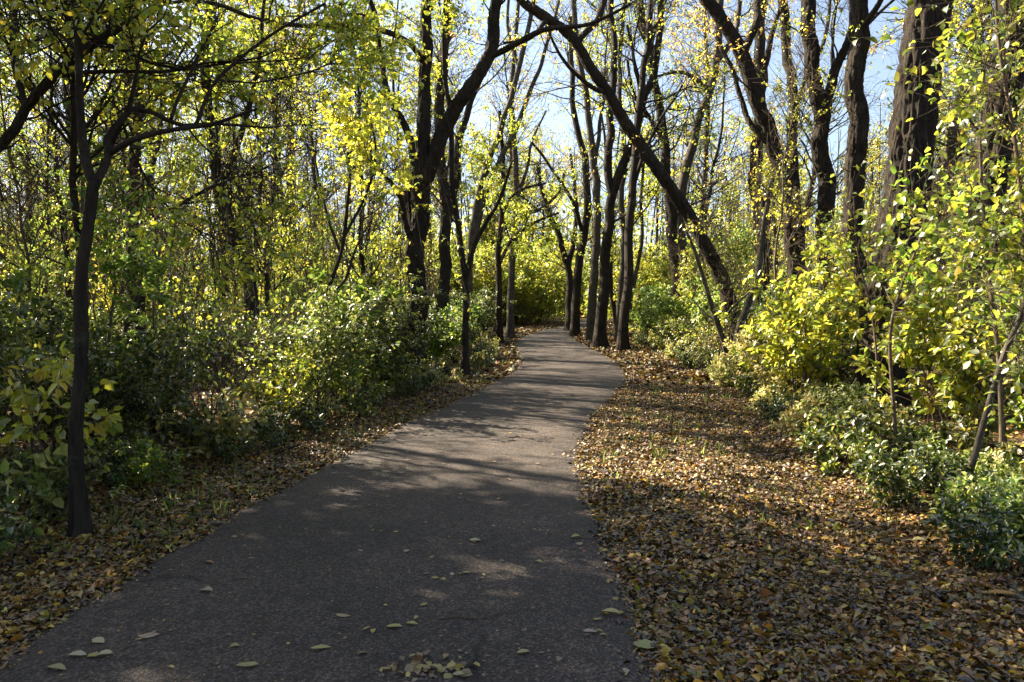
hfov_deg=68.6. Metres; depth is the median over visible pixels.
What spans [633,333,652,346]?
plant
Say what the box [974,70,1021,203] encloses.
tree
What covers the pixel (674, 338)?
plant
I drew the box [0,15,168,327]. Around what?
tree
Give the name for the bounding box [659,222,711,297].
sapling
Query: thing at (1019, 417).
shrub
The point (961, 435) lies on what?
plant
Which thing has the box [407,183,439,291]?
tree
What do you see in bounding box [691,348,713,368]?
plant
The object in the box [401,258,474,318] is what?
shrub
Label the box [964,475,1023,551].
plant
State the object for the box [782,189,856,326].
sapling
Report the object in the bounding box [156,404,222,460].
plant
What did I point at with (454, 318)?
shrub
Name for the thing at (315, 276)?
sapling
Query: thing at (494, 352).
plant
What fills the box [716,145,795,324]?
vines
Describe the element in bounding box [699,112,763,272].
tree
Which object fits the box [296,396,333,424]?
plant
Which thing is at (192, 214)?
tree
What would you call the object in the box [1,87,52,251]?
tree
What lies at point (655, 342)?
plant
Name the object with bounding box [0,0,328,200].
tree
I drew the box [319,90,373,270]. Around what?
tree
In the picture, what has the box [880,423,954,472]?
plant
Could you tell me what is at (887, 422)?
plant
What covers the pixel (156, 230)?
tree
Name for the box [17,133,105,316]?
sapling
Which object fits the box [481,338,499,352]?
plant
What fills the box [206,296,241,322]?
shrub
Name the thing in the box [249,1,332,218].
tree
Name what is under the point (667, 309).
shrub
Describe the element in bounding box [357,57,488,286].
tree
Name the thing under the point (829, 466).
plant
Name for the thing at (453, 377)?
plant
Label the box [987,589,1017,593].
fallen leaf
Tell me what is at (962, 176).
tree
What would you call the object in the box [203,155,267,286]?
sapling
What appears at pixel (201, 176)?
tree
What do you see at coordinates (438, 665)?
fallen leaf
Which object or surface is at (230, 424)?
leafy plant
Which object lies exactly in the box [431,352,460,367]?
plant
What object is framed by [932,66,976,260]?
tree
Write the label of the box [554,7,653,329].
tree
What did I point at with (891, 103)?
tree
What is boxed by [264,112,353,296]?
sapling
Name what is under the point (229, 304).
shrub
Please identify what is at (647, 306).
shrub
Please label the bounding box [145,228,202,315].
shrub
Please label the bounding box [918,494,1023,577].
plant
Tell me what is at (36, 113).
tree
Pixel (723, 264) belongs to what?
shrub
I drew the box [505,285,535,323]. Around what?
shrub
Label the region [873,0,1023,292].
tree
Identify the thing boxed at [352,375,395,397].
plant
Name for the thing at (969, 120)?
tree
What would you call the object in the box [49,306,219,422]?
shrub
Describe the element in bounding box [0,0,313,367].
tree
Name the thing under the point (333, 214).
tree
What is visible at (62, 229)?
tree
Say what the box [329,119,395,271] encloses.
tree
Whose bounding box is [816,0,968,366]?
tree
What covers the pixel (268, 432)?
plant
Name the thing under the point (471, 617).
twig
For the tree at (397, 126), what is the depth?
33.66 m
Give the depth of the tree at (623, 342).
23.04 m
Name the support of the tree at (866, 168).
on the ground at (558, 320)
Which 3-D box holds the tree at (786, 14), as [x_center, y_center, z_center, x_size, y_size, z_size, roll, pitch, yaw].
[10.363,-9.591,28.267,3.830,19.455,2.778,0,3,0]
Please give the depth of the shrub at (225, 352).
8.64 m
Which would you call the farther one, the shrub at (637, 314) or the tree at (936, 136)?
the tree at (936, 136)
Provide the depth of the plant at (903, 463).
6.26 m
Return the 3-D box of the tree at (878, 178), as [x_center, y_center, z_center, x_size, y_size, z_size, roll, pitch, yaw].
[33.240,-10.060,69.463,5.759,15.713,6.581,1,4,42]
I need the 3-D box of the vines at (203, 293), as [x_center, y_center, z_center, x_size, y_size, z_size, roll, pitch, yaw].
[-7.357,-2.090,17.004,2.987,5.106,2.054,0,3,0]
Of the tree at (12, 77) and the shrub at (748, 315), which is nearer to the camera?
the tree at (12, 77)
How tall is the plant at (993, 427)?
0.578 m
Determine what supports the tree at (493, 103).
on the ground at (558, 320)
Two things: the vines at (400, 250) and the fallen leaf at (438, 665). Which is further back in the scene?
the vines at (400, 250)
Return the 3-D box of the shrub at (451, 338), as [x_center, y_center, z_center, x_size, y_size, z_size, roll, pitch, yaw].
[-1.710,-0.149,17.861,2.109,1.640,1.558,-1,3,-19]
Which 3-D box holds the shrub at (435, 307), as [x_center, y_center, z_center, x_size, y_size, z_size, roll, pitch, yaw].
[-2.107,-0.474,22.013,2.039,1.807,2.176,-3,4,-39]
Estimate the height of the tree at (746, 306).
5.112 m
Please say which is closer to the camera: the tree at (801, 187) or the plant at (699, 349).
the plant at (699, 349)
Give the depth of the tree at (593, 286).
28.73 m
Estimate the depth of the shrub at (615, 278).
44.38 m
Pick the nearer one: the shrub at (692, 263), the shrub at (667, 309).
the shrub at (667, 309)
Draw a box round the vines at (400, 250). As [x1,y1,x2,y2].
[364,92,444,348]
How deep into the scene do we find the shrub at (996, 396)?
10.63 m
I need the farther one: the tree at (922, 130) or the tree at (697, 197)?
the tree at (697, 197)
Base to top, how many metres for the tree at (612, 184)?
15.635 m
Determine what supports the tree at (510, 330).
on the ground at (558, 320)
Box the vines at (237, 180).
[211,106,477,361]
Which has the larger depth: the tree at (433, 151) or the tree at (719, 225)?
the tree at (719, 225)
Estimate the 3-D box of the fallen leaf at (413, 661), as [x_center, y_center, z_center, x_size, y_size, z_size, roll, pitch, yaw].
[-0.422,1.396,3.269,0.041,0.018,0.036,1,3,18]
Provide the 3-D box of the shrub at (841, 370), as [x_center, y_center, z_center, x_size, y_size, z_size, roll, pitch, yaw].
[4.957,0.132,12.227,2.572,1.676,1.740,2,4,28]
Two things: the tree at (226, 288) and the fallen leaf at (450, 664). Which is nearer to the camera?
the fallen leaf at (450, 664)
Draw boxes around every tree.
[0,0,140,325]
[0,0,188,395]
[0,0,210,454]
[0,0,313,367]
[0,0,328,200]
[0,0,451,537]
[0,2,59,258]
[0,2,114,349]
[0,10,86,275]
[0,15,35,207]
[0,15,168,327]
[0,96,28,261]
[0,97,27,274]
[0,174,26,235]
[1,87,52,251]
[2,19,104,274]
[12,106,100,279]
[41,0,225,341]
[51,27,181,275]
[56,109,128,288]
[68,6,213,234]
[74,128,155,295]
[88,7,226,318]
[89,79,128,293]
[91,107,168,297]
[103,0,293,307]
[107,0,300,377]
[161,0,301,274]
[161,146,195,260]
[163,167,208,256]
[164,0,630,374]
[174,100,262,300]
[185,0,344,322]
[198,100,267,250]
[204,0,373,248]
[208,34,353,287]
[209,0,343,281]
[214,137,279,299]
[230,0,323,276]
[242,46,427,400]
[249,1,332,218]
[264,0,377,245]
[274,65,358,288]
[282,0,439,291]
[304,172,356,274]
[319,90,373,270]
[325,1,414,267]
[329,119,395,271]
[344,16,438,286]
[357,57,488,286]
[382,0,498,216]
[390,0,530,375]
[395,18,475,222]
[400,0,547,357]
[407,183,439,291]
[435,0,754,355]
[450,96,585,343]
[457,131,534,331]
[460,3,603,337]
[461,127,517,262]
[463,178,496,252]
[464,0,582,342]
[466,29,565,319]
[503,0,620,335]
[506,0,650,340]
[506,145,561,261]
[519,126,575,261]
[519,134,593,330]
[529,132,588,251]
[532,0,747,307]
[550,124,602,314]
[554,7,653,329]
[562,0,731,347]
[562,137,606,260]
[575,0,680,340]
[588,0,774,351]
[623,0,800,311]
[624,0,774,276]
[627,99,715,283]
[639,20,784,294]
[645,92,732,264]
[648,0,843,299]
[660,141,818,370]
[665,127,722,267]
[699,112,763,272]
[707,166,747,259]
[727,0,800,314]
[727,125,808,285]
[736,80,814,296]
[740,0,831,286]
[740,160,786,300]
[742,109,813,264]
[754,0,892,267]
[765,0,902,323]
[769,145,836,289]
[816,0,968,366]
[834,132,886,269]
[834,164,880,276]
[837,0,953,415]
[837,125,887,232]
[840,151,886,252]
[864,26,983,298]
[865,116,888,217]
[867,0,1023,299]
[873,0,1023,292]
[875,101,963,297]
[880,0,1023,403]
[921,85,949,270]
[925,42,1023,286]
[927,0,993,345]
[931,22,1023,277]
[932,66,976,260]
[936,139,976,217]
[959,112,1023,277]
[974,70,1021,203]
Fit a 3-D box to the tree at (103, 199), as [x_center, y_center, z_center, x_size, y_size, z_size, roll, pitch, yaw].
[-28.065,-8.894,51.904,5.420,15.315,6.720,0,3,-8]
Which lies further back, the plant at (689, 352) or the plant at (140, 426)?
the plant at (689, 352)
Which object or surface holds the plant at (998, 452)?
on the ground at (558, 320)
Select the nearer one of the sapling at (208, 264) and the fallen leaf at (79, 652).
the fallen leaf at (79, 652)
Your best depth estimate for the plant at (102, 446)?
5.50 m
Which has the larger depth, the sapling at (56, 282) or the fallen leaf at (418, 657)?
the sapling at (56, 282)
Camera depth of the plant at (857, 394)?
9.84 m
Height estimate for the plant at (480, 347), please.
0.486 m
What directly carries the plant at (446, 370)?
on the ground at (558, 320)
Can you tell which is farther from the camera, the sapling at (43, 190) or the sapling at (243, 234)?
the sapling at (43, 190)
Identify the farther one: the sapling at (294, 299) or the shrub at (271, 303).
the shrub at (271, 303)
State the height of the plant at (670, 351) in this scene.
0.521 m
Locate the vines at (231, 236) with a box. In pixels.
[140,111,289,361]
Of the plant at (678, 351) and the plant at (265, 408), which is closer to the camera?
the plant at (265, 408)
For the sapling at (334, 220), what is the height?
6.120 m
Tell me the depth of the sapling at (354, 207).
25.31 m
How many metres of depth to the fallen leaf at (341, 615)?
3.76 m
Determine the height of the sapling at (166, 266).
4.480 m
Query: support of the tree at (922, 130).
on the ground at (558, 320)
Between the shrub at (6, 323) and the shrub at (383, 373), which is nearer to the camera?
the shrub at (383, 373)
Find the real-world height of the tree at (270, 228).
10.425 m
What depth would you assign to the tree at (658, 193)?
40.26 m
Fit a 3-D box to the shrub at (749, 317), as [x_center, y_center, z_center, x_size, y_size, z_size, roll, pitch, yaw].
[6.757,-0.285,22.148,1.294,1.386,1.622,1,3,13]
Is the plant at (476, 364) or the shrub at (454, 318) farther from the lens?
the shrub at (454, 318)
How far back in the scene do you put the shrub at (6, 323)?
15.35 m
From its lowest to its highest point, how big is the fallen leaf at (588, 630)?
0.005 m
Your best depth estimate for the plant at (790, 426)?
8.49 m
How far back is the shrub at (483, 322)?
26.10 m
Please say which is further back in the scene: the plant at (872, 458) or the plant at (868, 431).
the plant at (868, 431)
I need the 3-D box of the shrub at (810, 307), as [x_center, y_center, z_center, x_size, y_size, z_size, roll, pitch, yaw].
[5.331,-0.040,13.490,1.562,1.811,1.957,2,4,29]
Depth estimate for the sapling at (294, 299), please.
12.12 m
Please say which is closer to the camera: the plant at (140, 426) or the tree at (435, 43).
the plant at (140, 426)
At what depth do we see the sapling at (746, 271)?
22.07 m
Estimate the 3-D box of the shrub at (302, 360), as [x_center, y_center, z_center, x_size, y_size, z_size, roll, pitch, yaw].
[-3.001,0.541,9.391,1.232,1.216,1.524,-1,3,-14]
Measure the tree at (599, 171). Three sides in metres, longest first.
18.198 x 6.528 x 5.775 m
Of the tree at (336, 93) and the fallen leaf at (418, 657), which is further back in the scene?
the tree at (336, 93)
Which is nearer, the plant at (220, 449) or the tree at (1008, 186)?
the plant at (220, 449)
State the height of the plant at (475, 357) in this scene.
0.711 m
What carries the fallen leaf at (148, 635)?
on the path
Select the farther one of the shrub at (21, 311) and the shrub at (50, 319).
the shrub at (50, 319)
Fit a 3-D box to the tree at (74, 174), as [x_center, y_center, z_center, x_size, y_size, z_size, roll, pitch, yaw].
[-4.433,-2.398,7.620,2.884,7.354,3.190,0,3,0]
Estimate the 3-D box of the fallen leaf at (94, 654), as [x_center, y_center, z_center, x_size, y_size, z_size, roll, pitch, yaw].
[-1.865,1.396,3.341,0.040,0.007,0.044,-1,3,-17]
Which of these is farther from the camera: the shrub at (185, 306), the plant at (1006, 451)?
the shrub at (185, 306)
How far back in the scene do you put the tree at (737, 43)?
20.03 m
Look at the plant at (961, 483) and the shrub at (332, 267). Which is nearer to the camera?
the plant at (961, 483)
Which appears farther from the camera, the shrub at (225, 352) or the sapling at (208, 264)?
the sapling at (208, 264)
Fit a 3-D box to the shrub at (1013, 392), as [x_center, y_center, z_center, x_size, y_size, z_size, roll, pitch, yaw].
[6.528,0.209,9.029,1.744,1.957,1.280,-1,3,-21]
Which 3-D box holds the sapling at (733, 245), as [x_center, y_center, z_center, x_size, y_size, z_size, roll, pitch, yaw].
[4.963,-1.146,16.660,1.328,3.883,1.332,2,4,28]
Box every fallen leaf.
[46,663,65,669]
[68,650,86,654]
[88,652,98,655]
[92,637,104,642]
[98,649,112,654]
[138,632,158,637]
[201,586,212,590]
[237,661,257,665]
[311,644,330,648]
[336,613,349,616]
[387,623,401,626]
[404,663,413,671]
[410,659,420,663]
[413,655,422,660]
[433,664,442,668]
[443,673,451,677]
[447,662,455,667]
[453,670,472,675]
[462,668,470,672]
[517,649,528,652]
[584,628,596,631]
[602,608,620,612]
[634,639,658,648]
[912,536,926,540]
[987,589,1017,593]
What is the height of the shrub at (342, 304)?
2.238 m
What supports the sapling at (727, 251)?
on the ground at (558, 320)
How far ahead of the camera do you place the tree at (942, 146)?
41.77 m
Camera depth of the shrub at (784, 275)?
24.56 m
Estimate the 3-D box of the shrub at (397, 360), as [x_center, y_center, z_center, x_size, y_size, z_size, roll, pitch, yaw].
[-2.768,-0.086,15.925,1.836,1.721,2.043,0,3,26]
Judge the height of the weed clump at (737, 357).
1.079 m
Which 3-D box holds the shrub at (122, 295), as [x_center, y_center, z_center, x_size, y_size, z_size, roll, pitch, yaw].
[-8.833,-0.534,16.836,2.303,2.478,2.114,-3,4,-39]
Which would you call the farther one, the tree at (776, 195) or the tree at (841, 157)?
the tree at (776, 195)
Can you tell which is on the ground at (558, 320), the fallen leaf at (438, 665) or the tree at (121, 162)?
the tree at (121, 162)
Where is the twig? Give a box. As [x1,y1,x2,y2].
[438,607,514,619]
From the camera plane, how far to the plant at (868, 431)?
7.47 m
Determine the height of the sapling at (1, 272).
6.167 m
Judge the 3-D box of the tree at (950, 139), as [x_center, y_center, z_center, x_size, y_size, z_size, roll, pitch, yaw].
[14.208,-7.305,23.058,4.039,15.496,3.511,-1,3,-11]
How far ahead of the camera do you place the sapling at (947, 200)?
23.04 m
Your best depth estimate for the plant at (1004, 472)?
5.78 m
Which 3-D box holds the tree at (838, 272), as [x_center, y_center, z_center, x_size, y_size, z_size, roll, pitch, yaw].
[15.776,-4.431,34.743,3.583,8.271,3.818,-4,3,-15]
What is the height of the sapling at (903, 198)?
3.162 m
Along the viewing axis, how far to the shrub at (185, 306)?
30.97 m
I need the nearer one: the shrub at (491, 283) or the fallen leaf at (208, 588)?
the fallen leaf at (208, 588)
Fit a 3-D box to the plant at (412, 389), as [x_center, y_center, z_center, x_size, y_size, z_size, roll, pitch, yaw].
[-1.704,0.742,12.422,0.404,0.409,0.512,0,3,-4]
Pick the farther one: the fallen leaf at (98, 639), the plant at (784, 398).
the plant at (784, 398)
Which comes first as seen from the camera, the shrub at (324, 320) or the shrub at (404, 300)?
the shrub at (324, 320)
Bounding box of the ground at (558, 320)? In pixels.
[0,306,1023,681]
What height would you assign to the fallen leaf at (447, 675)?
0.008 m
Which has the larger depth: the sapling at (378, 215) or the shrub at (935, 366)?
the sapling at (378, 215)
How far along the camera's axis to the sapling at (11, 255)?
25.72 m
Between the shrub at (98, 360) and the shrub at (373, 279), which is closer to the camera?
the shrub at (98, 360)
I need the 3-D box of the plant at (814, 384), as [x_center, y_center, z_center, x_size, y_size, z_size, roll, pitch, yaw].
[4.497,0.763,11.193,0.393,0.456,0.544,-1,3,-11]
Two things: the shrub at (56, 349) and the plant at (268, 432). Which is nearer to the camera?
the plant at (268, 432)
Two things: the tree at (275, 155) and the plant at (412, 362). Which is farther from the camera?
the tree at (275, 155)
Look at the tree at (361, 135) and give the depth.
11.13 m
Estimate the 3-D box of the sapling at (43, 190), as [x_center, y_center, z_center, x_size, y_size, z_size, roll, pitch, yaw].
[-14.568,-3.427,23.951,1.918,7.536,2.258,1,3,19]
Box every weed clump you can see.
[719,340,787,391]
[723,330,771,375]
[737,329,816,398]
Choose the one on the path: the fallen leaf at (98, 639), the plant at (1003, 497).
the fallen leaf at (98, 639)
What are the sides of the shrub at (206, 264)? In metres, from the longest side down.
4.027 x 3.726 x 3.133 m
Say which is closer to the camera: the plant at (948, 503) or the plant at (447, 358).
the plant at (948, 503)
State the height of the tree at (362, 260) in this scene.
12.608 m
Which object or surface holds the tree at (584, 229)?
on the ground at (558, 320)
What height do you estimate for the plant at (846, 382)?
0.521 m
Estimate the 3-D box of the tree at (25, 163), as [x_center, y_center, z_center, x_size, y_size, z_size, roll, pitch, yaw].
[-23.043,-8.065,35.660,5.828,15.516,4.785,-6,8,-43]
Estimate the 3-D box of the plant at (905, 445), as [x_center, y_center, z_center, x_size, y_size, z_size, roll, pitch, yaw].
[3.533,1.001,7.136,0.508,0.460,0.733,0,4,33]
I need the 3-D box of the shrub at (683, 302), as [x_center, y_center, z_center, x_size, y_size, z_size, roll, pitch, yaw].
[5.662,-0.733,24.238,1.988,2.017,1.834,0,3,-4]
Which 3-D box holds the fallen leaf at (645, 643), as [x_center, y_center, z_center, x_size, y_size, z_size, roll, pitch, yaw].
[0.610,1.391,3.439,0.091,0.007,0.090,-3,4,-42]
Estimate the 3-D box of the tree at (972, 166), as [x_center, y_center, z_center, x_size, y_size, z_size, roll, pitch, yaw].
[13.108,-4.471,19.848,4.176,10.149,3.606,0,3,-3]
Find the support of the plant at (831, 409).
on the ground at (558, 320)
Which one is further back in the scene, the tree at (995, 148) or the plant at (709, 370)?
the plant at (709, 370)
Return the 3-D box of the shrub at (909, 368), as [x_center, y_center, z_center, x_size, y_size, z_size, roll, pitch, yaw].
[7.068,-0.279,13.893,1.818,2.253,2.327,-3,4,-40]
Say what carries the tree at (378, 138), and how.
on the ground at (558, 320)
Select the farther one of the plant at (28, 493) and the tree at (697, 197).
the tree at (697, 197)
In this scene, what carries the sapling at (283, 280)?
on the ground at (558, 320)
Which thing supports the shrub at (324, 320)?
on the ground at (558, 320)
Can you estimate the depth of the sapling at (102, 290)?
14.56 m
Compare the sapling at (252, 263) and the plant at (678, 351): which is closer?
the sapling at (252, 263)
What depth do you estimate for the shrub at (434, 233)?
44.23 m
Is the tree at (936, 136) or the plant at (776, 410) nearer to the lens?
the plant at (776, 410)
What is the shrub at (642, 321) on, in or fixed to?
on the ground at (558, 320)
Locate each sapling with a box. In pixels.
[0,4,84,337]
[0,122,89,386]
[0,123,41,298]
[0,212,25,298]
[0,340,123,509]
[10,119,68,280]
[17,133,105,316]
[28,39,192,438]
[36,184,110,309]
[60,200,126,342]
[112,51,218,335]
[120,181,192,312]
[144,208,181,307]
[146,116,222,331]
[157,222,195,309]
[158,157,205,297]
[196,209,233,295]
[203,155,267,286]
[208,175,277,298]
[210,79,289,287]
[261,263,302,301]
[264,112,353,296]
[268,202,348,339]
[278,222,348,311]
[289,166,340,290]
[299,163,357,278]
[304,233,358,294]
[312,131,369,280]
[340,136,409,288]
[376,211,429,302]
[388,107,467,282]
[424,222,450,300]
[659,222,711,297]
[687,220,720,297]
[703,210,753,294]
[703,217,761,344]
[707,204,762,344]
[720,8,838,313]
[724,187,765,318]
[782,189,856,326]
[788,152,948,421]
[800,207,867,314]
[822,138,1004,447]
[835,169,922,268]
[852,0,1023,396]
[859,5,1023,462]
[890,236,1023,458]
[893,237,1001,431]
[917,141,974,382]
[919,153,1023,476]
[922,140,975,273]
[992,4,1023,192]
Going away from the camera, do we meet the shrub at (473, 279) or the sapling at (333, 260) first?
the sapling at (333, 260)
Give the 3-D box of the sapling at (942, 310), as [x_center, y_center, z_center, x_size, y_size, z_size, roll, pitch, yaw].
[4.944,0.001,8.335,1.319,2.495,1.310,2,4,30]
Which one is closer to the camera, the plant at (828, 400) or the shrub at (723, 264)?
the plant at (828, 400)
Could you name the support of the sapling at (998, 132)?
on the ground at (558, 320)
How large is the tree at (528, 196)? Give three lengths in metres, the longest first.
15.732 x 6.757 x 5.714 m
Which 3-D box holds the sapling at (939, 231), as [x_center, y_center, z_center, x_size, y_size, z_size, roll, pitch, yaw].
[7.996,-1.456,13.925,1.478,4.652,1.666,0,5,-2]
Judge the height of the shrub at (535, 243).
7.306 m
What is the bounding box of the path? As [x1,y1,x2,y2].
[0,317,654,681]
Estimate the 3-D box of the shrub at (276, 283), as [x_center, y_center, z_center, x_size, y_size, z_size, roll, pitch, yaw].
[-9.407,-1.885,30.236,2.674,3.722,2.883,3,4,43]
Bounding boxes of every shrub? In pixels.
[0,263,64,382]
[0,283,48,451]
[0,291,176,464]
[0,295,32,376]
[0,316,120,406]
[0,395,14,425]
[1,297,140,387]
[2,306,41,349]
[6,248,74,296]
[12,267,64,304]
[23,297,65,348]
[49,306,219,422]
[49,311,227,457]
[61,256,118,302]
[61,269,182,342]
[123,265,302,424]
[140,306,190,349]
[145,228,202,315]
[157,283,255,390]
[159,271,309,409]
[168,296,210,332]
[181,255,216,306]
[187,303,233,361]
[200,282,242,311]
[205,302,264,375]
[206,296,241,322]
[220,275,400,407]
[229,334,321,428]
[238,251,310,304]
[241,311,298,380]
[243,283,308,336]
[249,294,372,394]
[259,280,310,334]
[284,263,421,403]
[290,254,355,293]
[302,278,416,386]
[336,257,466,386]
[339,225,404,302]
[351,335,425,395]
[389,298,428,366]
[394,295,440,362]
[398,228,475,292]
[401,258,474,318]
[421,300,478,365]
[424,241,492,302]
[428,305,461,360]
[430,295,460,346]
[430,296,488,354]
[431,206,509,260]
[432,291,483,347]
[434,245,493,287]
[457,279,493,310]
[472,286,498,343]
[473,285,513,335]
[474,235,589,325]
[477,237,538,323]
[484,223,566,320]
[503,241,586,323]
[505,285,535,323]
[523,289,553,322]
[541,234,600,316]
[550,253,588,311]
[582,234,647,315]
[597,243,661,323]
[612,252,670,331]
[620,276,673,341]
[629,299,655,334]
[635,280,683,332]
[640,244,707,307]
[640,273,717,338]
[655,314,692,352]
[656,237,728,304]
[658,289,703,337]
[670,305,737,354]
[679,282,730,347]
[687,306,727,352]
[688,235,748,303]
[713,236,872,400]
[725,297,763,335]
[727,312,756,347]
[732,270,756,299]
[736,278,839,366]
[740,300,859,397]
[758,290,857,370]
[759,270,816,318]
[772,242,838,295]
[834,267,946,377]
[848,233,1023,446]
[918,279,961,370]
[961,295,1022,413]
[962,261,1023,435]
[979,320,1023,398]
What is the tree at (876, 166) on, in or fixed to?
on the ground at (558, 320)
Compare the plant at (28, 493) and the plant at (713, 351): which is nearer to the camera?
the plant at (28, 493)
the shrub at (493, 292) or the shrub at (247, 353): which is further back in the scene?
the shrub at (493, 292)
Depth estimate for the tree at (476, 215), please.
26.17 m
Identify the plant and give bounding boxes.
[0,430,98,530]
[0,434,130,523]
[0,446,101,500]
[0,472,25,530]
[0,479,43,552]
[84,409,203,473]
[90,432,147,490]
[98,434,182,488]
[149,374,268,458]
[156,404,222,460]
[193,403,247,440]
[195,429,249,461]
[229,400,289,453]
[255,393,296,431]
[273,391,341,435]
[293,392,343,415]
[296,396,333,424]
[335,373,392,417]
[340,384,370,409]
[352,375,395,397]
[364,376,389,404]
[388,359,415,386]
[396,373,421,397]
[400,355,435,380]
[409,359,436,376]
[411,370,442,388]
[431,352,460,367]
[431,362,462,382]
[434,354,450,368]
[435,364,454,377]
[443,351,459,363]
[452,345,485,373]
[459,337,479,353]
[469,344,493,357]
[469,353,494,365]
[470,352,485,369]
[477,335,501,349]
[478,331,490,340]
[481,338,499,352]
[483,350,496,363]
[486,346,497,356]
[632,333,643,343]
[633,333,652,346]
[647,328,675,355]
[654,327,671,349]
[664,343,676,358]
[665,334,686,351]
[666,324,690,351]
[675,346,692,359]
[677,352,696,367]
[680,345,696,365]
[690,338,715,354]
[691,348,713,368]
[691,348,736,371]
[700,347,715,364]
[703,356,724,384]
[710,361,737,387]
[714,352,732,368]
[726,361,761,391]
[741,377,765,396]
[745,385,771,411]
[750,395,789,422]
[765,380,804,408]
[767,392,823,430]
[768,391,798,410]
[779,408,816,438]
[794,413,891,478]
[795,374,808,398]
[799,387,891,458]
[802,378,881,421]
[804,378,823,403]
[811,386,840,410]
[812,402,847,429]
[827,376,852,392]
[843,437,933,507]
[850,422,907,446]
[851,424,911,465]
[867,393,916,435]
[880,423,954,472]
[891,407,992,461]
[892,442,967,492]
[913,455,1023,499]
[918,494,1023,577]
[920,444,995,487]
[920,474,1023,548]
[933,471,1023,519]
[960,453,1023,491]
[961,399,1009,445]
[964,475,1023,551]
[983,442,1014,472]
[996,440,1023,475]
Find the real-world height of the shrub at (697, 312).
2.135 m
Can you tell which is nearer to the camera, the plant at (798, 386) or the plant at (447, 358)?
the plant at (798, 386)
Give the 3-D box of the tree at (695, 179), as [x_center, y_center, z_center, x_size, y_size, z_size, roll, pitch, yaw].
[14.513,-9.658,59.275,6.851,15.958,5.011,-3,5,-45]
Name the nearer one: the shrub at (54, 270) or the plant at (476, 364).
the plant at (476, 364)
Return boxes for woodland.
[1,89,961,316]
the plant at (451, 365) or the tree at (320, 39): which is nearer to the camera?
the plant at (451, 365)
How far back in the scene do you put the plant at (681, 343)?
21.00 m
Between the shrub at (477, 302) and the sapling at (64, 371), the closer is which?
the sapling at (64, 371)
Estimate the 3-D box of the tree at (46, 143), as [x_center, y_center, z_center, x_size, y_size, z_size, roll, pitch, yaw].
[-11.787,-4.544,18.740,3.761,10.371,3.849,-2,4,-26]
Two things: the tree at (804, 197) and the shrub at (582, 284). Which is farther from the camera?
the shrub at (582, 284)
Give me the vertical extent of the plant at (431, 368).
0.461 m
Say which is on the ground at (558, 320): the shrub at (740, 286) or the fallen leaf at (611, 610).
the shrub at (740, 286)
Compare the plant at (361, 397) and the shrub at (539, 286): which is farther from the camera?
the shrub at (539, 286)
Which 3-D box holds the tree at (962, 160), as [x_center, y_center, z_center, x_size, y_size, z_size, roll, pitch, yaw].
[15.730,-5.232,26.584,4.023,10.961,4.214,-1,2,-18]
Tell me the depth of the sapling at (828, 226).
19.07 m
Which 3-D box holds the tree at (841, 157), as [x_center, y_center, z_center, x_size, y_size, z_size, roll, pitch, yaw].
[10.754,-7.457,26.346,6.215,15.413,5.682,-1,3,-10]
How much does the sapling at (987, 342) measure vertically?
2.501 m
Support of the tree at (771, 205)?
on the ground at (558, 320)
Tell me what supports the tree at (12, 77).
on the ground at (558, 320)
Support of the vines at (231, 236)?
hanging from the tree at (209, 132)
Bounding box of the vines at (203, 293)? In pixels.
[142,135,242,321]
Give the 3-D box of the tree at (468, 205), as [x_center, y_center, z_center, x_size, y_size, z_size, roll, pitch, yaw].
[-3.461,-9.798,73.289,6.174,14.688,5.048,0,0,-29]
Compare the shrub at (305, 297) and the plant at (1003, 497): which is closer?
the plant at (1003, 497)
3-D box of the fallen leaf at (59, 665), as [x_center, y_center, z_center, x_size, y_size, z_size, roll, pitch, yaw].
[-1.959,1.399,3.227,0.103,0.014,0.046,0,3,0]
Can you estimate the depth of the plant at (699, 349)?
18.63 m
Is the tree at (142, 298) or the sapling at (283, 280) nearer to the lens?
the tree at (142, 298)
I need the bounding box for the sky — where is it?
[0,0,1020,295]
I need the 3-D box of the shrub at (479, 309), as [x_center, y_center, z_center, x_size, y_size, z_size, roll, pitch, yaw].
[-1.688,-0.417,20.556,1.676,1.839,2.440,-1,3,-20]
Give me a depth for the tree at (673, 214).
26.83 m
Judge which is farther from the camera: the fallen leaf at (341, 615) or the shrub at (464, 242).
the shrub at (464, 242)
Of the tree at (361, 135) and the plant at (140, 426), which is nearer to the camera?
the plant at (140, 426)
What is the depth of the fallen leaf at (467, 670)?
3.19 m
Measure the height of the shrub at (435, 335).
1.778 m
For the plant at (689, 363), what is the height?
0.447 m
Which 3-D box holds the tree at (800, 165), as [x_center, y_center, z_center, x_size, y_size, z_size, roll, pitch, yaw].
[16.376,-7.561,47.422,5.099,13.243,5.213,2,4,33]
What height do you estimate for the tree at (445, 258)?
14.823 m
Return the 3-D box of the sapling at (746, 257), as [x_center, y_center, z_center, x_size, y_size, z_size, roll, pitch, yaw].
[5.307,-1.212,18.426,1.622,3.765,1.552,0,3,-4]
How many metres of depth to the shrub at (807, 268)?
40.86 m
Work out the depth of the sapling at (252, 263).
16.26 m
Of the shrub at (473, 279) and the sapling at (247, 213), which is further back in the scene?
the shrub at (473, 279)
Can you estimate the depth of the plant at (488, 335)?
25.32 m
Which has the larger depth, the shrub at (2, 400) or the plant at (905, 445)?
the plant at (905, 445)
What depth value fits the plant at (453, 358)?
18.34 m
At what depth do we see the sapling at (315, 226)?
23.82 m
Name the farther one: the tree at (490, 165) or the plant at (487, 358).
the tree at (490, 165)

